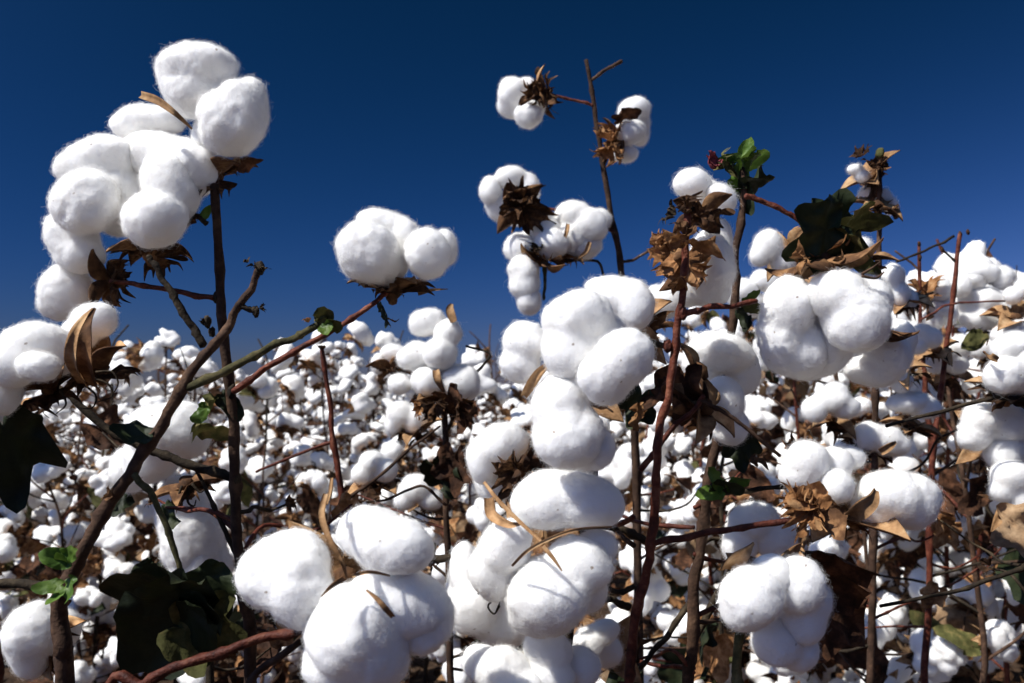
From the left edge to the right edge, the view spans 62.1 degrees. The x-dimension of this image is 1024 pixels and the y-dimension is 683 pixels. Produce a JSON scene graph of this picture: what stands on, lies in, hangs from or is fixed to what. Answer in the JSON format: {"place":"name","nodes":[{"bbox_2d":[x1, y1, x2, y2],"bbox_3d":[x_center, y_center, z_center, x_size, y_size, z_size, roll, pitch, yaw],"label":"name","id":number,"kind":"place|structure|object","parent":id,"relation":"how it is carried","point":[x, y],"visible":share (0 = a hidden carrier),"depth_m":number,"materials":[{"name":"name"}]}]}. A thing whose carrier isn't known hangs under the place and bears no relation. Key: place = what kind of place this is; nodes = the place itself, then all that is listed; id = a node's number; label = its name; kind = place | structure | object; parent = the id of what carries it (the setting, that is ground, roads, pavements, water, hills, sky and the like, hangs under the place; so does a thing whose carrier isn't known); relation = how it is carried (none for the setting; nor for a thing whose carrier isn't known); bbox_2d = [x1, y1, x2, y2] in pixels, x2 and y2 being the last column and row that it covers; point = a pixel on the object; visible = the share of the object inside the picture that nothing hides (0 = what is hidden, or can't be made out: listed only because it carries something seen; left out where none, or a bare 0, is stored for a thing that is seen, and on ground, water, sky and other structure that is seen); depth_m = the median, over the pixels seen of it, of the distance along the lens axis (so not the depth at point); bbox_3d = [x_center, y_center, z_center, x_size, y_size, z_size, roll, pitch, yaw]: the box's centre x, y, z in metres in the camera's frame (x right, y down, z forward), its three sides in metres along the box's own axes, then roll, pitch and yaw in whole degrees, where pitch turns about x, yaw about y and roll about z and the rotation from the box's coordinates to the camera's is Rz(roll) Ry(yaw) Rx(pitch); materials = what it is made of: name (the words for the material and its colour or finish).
{"place":"outdoors","nodes":[
{"label":"outdoors","id":0,"kind":"place"},
{"bbox_2d":[0,420,1023,682],"bbox_3d":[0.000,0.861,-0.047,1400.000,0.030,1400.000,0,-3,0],"label":"soil ground","id":1,"kind":"structure","parent":0,"point":[1016,670],"depth_m":3.01,"materials":[{"name":"brown soil"}]},
{"bbox_2d":[25,509,59,537],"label":"cotton plant","id":2,"kind":"object","parent":1,"relation":"on","point":[52,518],"visible":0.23,"depth_m":2.90,"materials":[{"name":"white plant"}]},
{"bbox_2d":[13,390,76,564],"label":"cotton plant","id":3,"kind":"object","parent":1,"relation":"on","point":[17,560],"visible":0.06,"depth_m":3.44,"materials":[{"name":"white plant"}]},
{"bbox_2d":[0,410,104,660],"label":"cotton plant","id":4,"kind":"object","parent":1,"relation":"on","point":[9,601],"visible":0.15,"depth_m":1.99,"materials":[{"name":"white plant"}]},
{"bbox_2d":[54,414,86,489],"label":"cotton plant","id":5,"kind":"object","parent":1,"relation":"on","point":[69,431],"visible":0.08,"depth_m":6.29,"materials":[{"name":"white plant"}]},
{"bbox_2d":[0,467,148,682],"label":"cotton plant","id":6,"kind":"object","parent":1,"relation":"on","point":[105,564],"visible":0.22,"depth_m":1.92,"materials":[{"name":"white plant"}]},
{"bbox_2d":[25,393,125,554],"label":"cotton plant","id":7,"kind":"object","parent":1,"relation":"on","point":[38,512],"visible":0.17,"depth_m":3.45,"materials":[{"name":"white plant"}]},
{"bbox_2d":[39,387,114,519],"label":"cotton plant","id":8,"kind":"object","parent":1,"relation":"on","point":[75,452],"visible":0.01,"depth_m":4.18,"materials":[{"name":"white plant"}]},
{"bbox_2d":[57,421,96,474],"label":"cotton plant","id":9,"kind":"object","parent":1,"relation":"on","point":[61,434],"visible":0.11,"depth_m":6.38,"materials":[{"name":"white plant"}]},
{"bbox_2d":[0,382,157,578],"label":"cotton plant","id":10,"kind":"object","parent":1,"relation":"on","point":[48,533],"visible":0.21,"depth_m":2.64,"materials":[{"name":"white plant"}]},
{"bbox_2d":[0,352,158,682],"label":"cotton plant","id":11,"kind":"object","parent":1,"relation":"on","point":[141,520],"visible":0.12,"depth_m":2.15,"materials":[{"name":"white plant"}]},
{"bbox_2d":[60,409,103,488],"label":"cotton plant","id":12,"kind":"object","parent":1,"relation":"on","point":[68,420],"visible":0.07,"depth_m":5.62,"materials":[{"name":"white plant"}]},
{"bbox_2d":[0,325,167,682],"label":"cotton plant","id":13,"kind":"object","parent":1,"relation":"on","point":[146,357],"visible":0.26,"depth_m":2.11,"materials":[{"name":"white plant"}]},
{"bbox_2d":[39,340,162,524],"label":"cotton plant","id":14,"kind":"object","parent":1,"relation":"on","point":[133,405],"visible":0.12,"depth_m":3.65,"materials":[{"name":"white plant"}]},
{"bbox_2d":[102,393,182,534],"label":"cotton plant","id":15,"kind":"object","parent":1,"relation":"on","point":[118,402],"visible":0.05,"depth_m":4.31,"materials":[{"name":"white plant"}]},
{"bbox_2d":[98,357,194,519],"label":"cotton plant","id":16,"kind":"object","parent":1,"relation":"on","point":[153,388],"visible":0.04,"depth_m":2.93,"materials":[{"name":"white plant"}]},
{"bbox_2d":[66,328,252,652],"bbox_3d":[-0.969,0.475,2.382,0.523,1.016,0.547,-1,-3,17],"label":"cotton plant","id":17,"kind":"object","parent":1,"relation":"on","point":[135,391],"visible":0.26,"depth_m":2.32,"materials":[{"name":"white plant"}]},
{"bbox_2d":[0,254,342,682],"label":"cotton plant","id":18,"kind":"object","parent":1,"relation":"on","point":[162,617],"visible":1,"depth_m":0.47,"materials":[{"name":"brown plant"}]},
{"bbox_2d":[57,345,305,682],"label":"cotton plant","id":19,"kind":"object","parent":1,"relation":"on","point":[116,534],"visible":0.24,"depth_m":2.03,"materials":[{"name":"white plant"}]},
{"bbox_2d":[80,399,293,682],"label":"cotton plant","id":20,"kind":"object","parent":1,"relation":"on","point":[199,538],"visible":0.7,"depth_m":0.66,"materials":[{"name":"white plant"}]},
{"bbox_2d":[177,367,218,471],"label":"cotton plant","id":21,"kind":"object","parent":1,"relation":"on","point":[215,421],"visible":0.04,"depth_m":4.37,"materials":[{"name":"white plant"}]},
{"bbox_2d":[136,369,277,559],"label":"cotton plant","id":22,"kind":"object","parent":1,"relation":"on","point":[239,376],"visible":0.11,"depth_m":2.96,"materials":[{"name":"white plant"}]},
{"bbox_2d":[155,367,265,526],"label":"cotton plant","id":23,"kind":"object","parent":1,"relation":"on","point":[208,387],"visible":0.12,"depth_m":3.75,"materials":[{"name":"white plant"}]},
{"bbox_2d":[104,444,343,682],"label":"cotton plant","id":24,"kind":"object","parent":1,"relation":"on","point":[314,485],"visible":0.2,"depth_m":1.93,"materials":[{"name":"white plant"}]},
{"bbox_2d":[0,38,459,682],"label":"cotton plant","id":25,"kind":"object","parent":1,"relation":"on","point":[144,178],"visible":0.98,"depth_m":0.51,"materials":[{"name":"white plant"}]},
{"bbox_2d":[213,397,296,539],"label":"cotton plant","id":26,"kind":"object","parent":1,"relation":"on","point":[251,449],"visible":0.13,"depth_m":3.80,"materials":[{"name":"white plant"}]},
{"bbox_2d":[239,390,294,482],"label":"cotton plant","id":27,"kind":"object","parent":1,"relation":"on","point":[264,411],"visible":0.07,"depth_m":6.20,"materials":[{"name":"white plant"}]},
{"bbox_2d":[243,375,292,522],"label":"cotton plant","id":28,"kind":"object","parent":1,"relation":"on","point":[269,502],"visible":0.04,"depth_m":5.38,"materials":[{"name":"white plant"}]},
{"bbox_2d":[205,339,335,682],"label":"cotton plant","id":29,"kind":"object","parent":1,"relation":"on","point":[293,386],"visible":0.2,"depth_m":2.31,"materials":[{"name":"white plant"}]},
{"bbox_2d":[257,353,286,484],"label":"cotton plant","id":30,"kind":"object","parent":1,"relation":"on","point":[261,361],"visible":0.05,"depth_m":7.05,"materials":[{"name":"white plant"}]},
{"bbox_2d":[105,478,458,682],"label":"cotton plant","id":31,"kind":"object","parent":1,"relation":"on","point":[372,603],"visible":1,"depth_m":0.39,"materials":[{"name":"white plant"}]},
{"bbox_2d":[250,338,345,489],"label":"cotton plant","id":32,"kind":"object","parent":1,"relation":"on","point":[282,468],"visible":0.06,"depth_m":4.78,"materials":[{"name":"white plant"}]},
{"bbox_2d":[250,368,354,526],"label":"cotton plant","id":33,"kind":"object","parent":1,"relation":"on","point":[273,451],"visible":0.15,"depth_m":3.24,"materials":[{"name":"white plant"}]},
{"bbox_2d":[278,368,346,493],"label":"cotton plant","id":34,"kind":"object","parent":1,"relation":"on","point":[304,400],"visible":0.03,"depth_m":5.54,"materials":[{"name":"white plant"}]},
{"bbox_2d":[265,350,363,504],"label":"cotton plant","id":35,"kind":"object","parent":1,"relation":"on","point":[332,364],"visible":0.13,"depth_m":3.94,"materials":[{"name":"white plant"}]},
{"bbox_2d":[240,320,397,657],"bbox_3d":[-0.538,0.460,2.332,0.495,1.040,0.471,2,-3,-26],"label":"cotton plant","id":36,"kind":"object","parent":1,"relation":"on","point":[356,411],"visible":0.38,"depth_m":2.34,"materials":[{"name":"white plant"}]},
{"bbox_2d":[290,404,352,470],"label":"cotton plant","id":37,"kind":"object","parent":1,"relation":"on","point":[311,425],"visible":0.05,"depth_m":6.18,"materials":[{"name":"white plant"}]},
{"bbox_2d":[283,330,387,519],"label":"cotton plant","id":38,"kind":"object","parent":1,"relation":"on","point":[350,351],"visible":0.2,"depth_m":4.04,"materials":[{"name":"white plant"}]},
{"bbox_2d":[304,366,368,462],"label":"cotton plant","id":39,"kind":"object","parent":1,"relation":"on","point":[314,414],"visible":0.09,"depth_m":5.51,"materials":[{"name":"white plant"}]},
{"bbox_2d":[290,357,384,523],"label":"cotton plant","id":40,"kind":"object","parent":1,"relation":"on","point":[362,384],"visible":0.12,"depth_m":4.68,"materials":[{"name":"white plant"}]},
{"bbox_2d":[310,374,376,467],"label":"cotton plant","id":41,"kind":"object","parent":1,"relation":"on","point":[337,404],"visible":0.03,"depth_m":6.28,"materials":[{"name":"white plant"}]},
{"bbox_2d":[255,345,440,575],"bbox_3d":[-0.128,0.465,0.779,0.226,0.921,0.118,0,-3,-8],"label":"cotton plant","id":42,"kind":"object","parent":1,"relation":"on","point":[376,471],"visible":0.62,"depth_m":0.77,"materials":[{"name":"white plant"}]},
{"bbox_2d":[325,376,409,502],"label":"cotton plant","id":43,"kind":"object","parent":1,"relation":"on","point":[360,426],"visible":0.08,"depth_m":4.94,"materials":[{"name":"white plant"}]},
{"bbox_2d":[311,357,434,515],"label":"cotton plant","id":44,"kind":"object","parent":1,"relation":"on","point":[348,388],"visible":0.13,"depth_m":3.17,"materials":[{"name":"white plant"}]},
{"bbox_2d":[312,364,435,527],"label":"cotton plant","id":45,"kind":"object","parent":1,"relation":"on","point":[349,372],"visible":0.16,"depth_m":3.18,"materials":[{"name":"white plant"}]},
{"bbox_2d":[325,330,474,681],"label":"cotton plant","id":46,"kind":"object","parent":1,"relation":"on","point":[361,443],"visible":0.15,"depth_m":2.58,"materials":[{"name":"white plant"}]},
{"bbox_2d":[329,303,490,682],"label":"cotton plant","id":47,"kind":"object","parent":1,"relation":"on","point":[443,380],"visible":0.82,"depth_m":0.84,"materials":[{"name":"white plant"}]},
{"bbox_2d":[370,387,467,516],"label":"cotton plant","id":48,"kind":"object","parent":1,"relation":"on","point":[410,456],"visible":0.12,"depth_m":4.14,"materials":[{"name":"white plant"}]},
{"bbox_2d":[392,436,468,545],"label":"cotton plant","id":49,"kind":"object","parent":1,"relation":"on","point":[461,439],"visible":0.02,"depth_m":3.48,"materials":[{"name":"white plant"}]},
{"bbox_2d":[380,336,529,682],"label":"cotton plant","id":50,"kind":"object","parent":1,"relation":"on","point":[498,395],"visible":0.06,"depth_m":2.18,"materials":[{"name":"white plant"}]},
{"bbox_2d":[411,422,506,682],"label":"cotton plant","id":51,"kind":"object","parent":1,"relation":"on","point":[477,516],"visible":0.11,"depth_m":1.68,"materials":[{"name":"white plant"}]},
{"bbox_2d":[397,352,520,554],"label":"cotton plant","id":52,"kind":"object","parent":1,"relation":"on","point":[487,381],"visible":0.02,"depth_m":2.30,"materials":[{"name":"white plant"}]},
{"bbox_2d":[434,376,493,512],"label":"cotton plant","id":53,"kind":"object","parent":1,"relation":"on","point":[484,420],"visible":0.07,"depth_m":4.21,"materials":[{"name":"white plant"}]},
{"bbox_2d":[434,324,531,505],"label":"cotton plant","id":54,"kind":"object","parent":1,"relation":"on","point":[516,399],"visible":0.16,"depth_m":2.66,"materials":[{"name":"white plant"}]},
{"bbox_2d":[477,396,500,420],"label":"cotton plant","id":55,"kind":"object","parent":1,"relation":"on","point":[485,410],"visible":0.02,"depth_m":5.95,"materials":[{"name":"white plant"}]},
{"bbox_2d":[455,384,527,504],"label":"cotton plant","id":56,"kind":"object","parent":1,"relation":"on","point":[505,387],"visible":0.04,"depth_m":4.35,"materials":[{"name":"white plant"}]},
{"bbox_2d":[477,343,506,422],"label":"cotton plant","id":57,"kind":"object","parent":1,"relation":"on","point":[479,420],"visible":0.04,"depth_m":5.40,"materials":[{"name":"brown plant"}]},
{"bbox_2d":[465,323,539,499],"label":"cotton plant","id":58,"kind":"object","parent":1,"relation":"on","point":[475,497],"visible":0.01,"depth_m":2.52,"materials":[{"name":"white plant"}]},
{"bbox_2d":[22,381,984,434],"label":"cotton crop","id":59,"kind":"object","parent":1,"relation":"on","point":[27,395],"depth_m":9.89,"materials":[{"name":"white plant"}]},
{"bbox_2d":[429,467,652,682],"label":"cotton plant","id":60,"kind":"object","parent":1,"relation":"on","point":[529,578],"visible":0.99,"depth_m":0.43,"materials":[{"name":"white plant"}]},
{"bbox_2d":[427,470,691,662],"bbox_3d":[0.108,0.581,1.916,0.577,0.756,0.635,4,-1,6],"label":"cotton plant","id":61,"kind":"object","parent":1,"relation":"on","point":[664,619],"visible":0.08,"depth_m":1.78,"materials":[{"name":"white plant"}]},
{"bbox_2d":[462,273,674,645],"bbox_3d":[0.024,0.434,0.443,0.138,0.945,0.120,-2,-4,27],"label":"cotton plant","id":62,"kind":"object","parent":1,"relation":"on","point":[590,344],"visible":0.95,"depth_m":0.41,"materials":[{"name":"white plant"}]},
{"bbox_2d":[495,371,683,678],"bbox_3d":[0.182,0.477,2.057,0.529,0.979,0.545,4,-2,-15],"label":"cotton plant","id":63,"kind":"object","parent":1,"relation":"on","point":[525,419],"visible":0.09,"depth_m":1.96,"materials":[{"name":"white plant"}]},
{"bbox_2d":[477,59,775,682],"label":"cotton plant","id":64,"kind":"object","parent":1,"relation":"on","point":[570,232],"visible":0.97,"depth_m":0.96,"materials":[{"name":"white plant"}]},
{"bbox_2d":[610,409,667,544],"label":"cotton plant","id":65,"kind":"object","parent":1,"relation":"on","point":[647,481],"visible":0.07,"depth_m":3.48,"materials":[{"name":"white plant"}]},
{"bbox_2d":[608,360,671,548],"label":"cotton plant","id":66,"kind":"object","parent":1,"relation":"on","point":[618,431],"visible":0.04,"depth_m":3.71,"materials":[{"name":"white plant"}]},
{"bbox_2d":[578,359,714,575],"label":"cotton plant","id":67,"kind":"object","parent":1,"relation":"on","point":[670,443],"visible":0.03,"depth_m":2.76,"materials":[{"name":"white plant"}]},
{"bbox_2d":[578,415,749,682],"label":"cotton plant","id":68,"kind":"object","parent":1,"relation":"on","point":[618,472],"visible":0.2,"depth_m":1.70,"materials":[{"name":"white plant"}]},
{"bbox_2d":[613,316,718,679],"bbox_3d":[0.495,0.445,2.312,0.474,1.068,0.483,-1,-3,10],"label":"cotton plant","id":69,"kind":"object","parent":1,"relation":"on","point":[657,606],"visible":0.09,"depth_m":2.35,"materials":[{"name":"white plant"}]},
{"bbox_2d":[638,363,706,509],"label":"cotton plant","id":70,"kind":"object","parent":1,"relation":"on","point":[643,430],"visible":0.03,"depth_m":3.77,"materials":[{"name":"white plant"}]},
{"bbox_2d":[590,366,798,682],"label":"cotton plant","id":71,"kind":"object","parent":1,"relation":"on","point":[674,517],"visible":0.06,"depth_m":1.82,"materials":[{"name":"white plant"}]},
{"bbox_2d":[642,317,761,596],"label":"cotton plant","id":72,"kind":"object","parent":1,"relation":"on","point":[683,448],"visible":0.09,"depth_m":2.84,"materials":[{"name":"white plant"}]},
{"bbox_2d":[659,379,783,563],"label":"cotton plant","id":73,"kind":"object","parent":1,"relation":"on","point":[770,387],"visible":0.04,"depth_m":3.20,"materials":[{"name":"white plant"}]},
{"bbox_2d":[596,401,850,682],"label":"cotton plant","id":74,"kind":"object","parent":1,"relation":"on","point":[761,423],"visible":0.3,"depth_m":1.34,"materials":[{"name":"white plant"}]},
{"bbox_2d":[690,329,783,503],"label":"cotton plant","id":75,"kind":"object","parent":1,"relation":"on","point":[697,452],"visible":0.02,"depth_m":4.01,"materials":[{"name":"white plant"}]},
{"bbox_2d":[574,137,920,682],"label":"cotton plant","id":76,"kind":"object","parent":1,"relation":"on","point":[830,318],"visible":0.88,"depth_m":0.49,"materials":[{"name":"white plant"}]},
{"bbox_2d":[605,165,946,682],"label":"cotton plant","id":77,"kind":"object","parent":1,"relation":"on","point":[830,494],"visible":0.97,"depth_m":0.47,"materials":[{"name":"white plant"}]},
{"bbox_2d":[680,306,881,682],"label":"cotton plant","id":78,"kind":"object","parent":1,"relation":"on","point":[755,670],"visible":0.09,"depth_m":2.05,"materials":[{"name":"white plant"}]},
{"bbox_2d":[715,498,879,682],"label":"cotton plant","id":79,"kind":"object","parent":1,"relation":"on","point":[785,601],"visible":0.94,"depth_m":0.43,"materials":[{"name":"white plant"}]},
{"bbox_2d":[699,335,899,678],"bbox_3d":[0.638,0.429,1.893,0.430,1.054,0.503,0,-4,-8],"label":"cotton plant","id":80,"kind":"object","parent":1,"relation":"on","point":[786,418],"visible":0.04,"depth_m":1.84,"materials":[{"name":"white plant"}]},
{"bbox_2d":[665,337,956,682],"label":"cotton plant","id":81,"kind":"object","parent":1,"relation":"on","point":[822,672],"visible":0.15,"depth_m":1.61,"materials":[{"name":"white plant"}]},
{"bbox_2d":[692,320,954,682],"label":"cotton plant","id":82,"kind":"object","parent":1,"relation":"on","point":[784,393],"visible":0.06,"depth_m":1.78,"materials":[{"name":"white plant"}]},
{"bbox_2d":[806,370,871,397],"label":"cotton plant","id":83,"kind":"object","parent":1,"relation":"on","point":[857,394],"depth_m":2.99,"materials":[{"name":"white plant"}]},
{"bbox_2d":[717,369,965,682],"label":"cotton plant","id":84,"kind":"object","parent":1,"relation":"on","point":[850,675],"visible":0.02,"depth_m":1.86,"materials":[{"name":"white plant"}]},
{"bbox_2d":[727,144,962,682],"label":"cotton plant","id":85,"kind":"object","parent":1,"relation":"on","point":[834,406],"visible":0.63,"depth_m":0.84,"materials":[{"name":"white plant"}]},
{"bbox_2d":[725,310,1018,682],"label":"cotton plant","id":86,"kind":"object","parent":1,"relation":"on","point":[955,642],"visible":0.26,"depth_m":1.24,"materials":[{"name":"white plant"}]},
{"bbox_2d":[807,316,1023,682],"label":"cotton plant","id":87,"kind":"object","parent":1,"relation":"on","point":[883,412],"visible":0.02,"depth_m":1.93,"materials":[{"name":"white plant"}]},
{"bbox_2d":[817,238,1023,682],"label":"cotton plant","id":88,"kind":"object","parent":1,"relation":"on","point":[964,501],"visible":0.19,"depth_m":1.13,"materials":[{"name":"white plant"}]},
{"bbox_2d":[821,239,1022,682],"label":"cotton plant","id":89,"kind":"object","parent":1,"relation":"on","point":[887,642],"visible":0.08,"depth_m":1.52,"materials":[{"name":"white plant"}]},
{"bbox_2d":[858,289,1023,682],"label":"cotton plant","id":90,"kind":"object","parent":1,"relation":"on","point":[897,672],"visible":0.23,"depth_m":1.37,"materials":[{"name":"white plant"}]},
{"bbox_2d":[864,229,1023,682],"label":"cotton plant","id":91,"kind":"object","parent":1,"relation":"on","point":[979,313],"visible":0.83,"depth_m":0.96,"materials":[{"name":"white plant"}]},
{"bbox_2d":[867,276,1023,682],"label":"cotton plant","id":92,"kind":"object","parent":1,"relation":"on","point":[962,556],"visible":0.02,"depth_m":1.85,"materials":[{"name":"white plant"}]},
{"bbox_2d":[877,307,1021,682],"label":"cotton plant","id":93,"kind":"object","parent":1,"relation":"on","point":[911,554],"visible":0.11,"depth_m":1.57,"materials":[{"name":"white plant"}]},
{"bbox_2d":[879,327,1023,607],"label":"cotton plant","id":94,"kind":"object","parent":1,"relation":"on","point":[990,433],"visible":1,"depth_m":0.63,"materials":[{"name":"white plant"}]},
{"bbox_2d":[936,321,1001,682],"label":"cotton plant","id":95,"kind":"object","parent":1,"relation":"on","point":[941,453],"visible":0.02,"depth_m":2.42,"materials":[{"name":"white plant"}]},
{"bbox_2d":[933,270,1023,598],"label":"cotton plant","id":96,"kind":"object","parent":1,"relation":"on","point":[1019,274],"visible":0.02,"depth_m":2.42,"materials":[{"name":"white plant"}]},
{"bbox_2d":[992,581,1004,597],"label":"cotton plant","id":97,"kind":"object","parent":1,"relation":"on","point":[998,590],"visible":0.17,"depth_m":2.34,"materials":[{"name":"white plant"}]},
{"bbox_2d":[987,277,1023,672],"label":"cotton plant","id":98,"kind":"object","parent":1,"relation":"on","point":[1020,643],"visible":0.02,"depth_m":1.55,"materials":[{"name":"white plant"}]},
{"bbox_2d":[0,0,1023,385],"label":"sky","id":99,"kind":"structure","parent":0,"point":[390,104],"materials":[{"name":"blue"}]},
{"bbox_2d":[2,528,1023,682],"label":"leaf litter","id":100,"kind":"object","parent":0,"point":[962,672],"visible":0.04,"depth_m":2.52,"materials":[{"name":"brown plant"}]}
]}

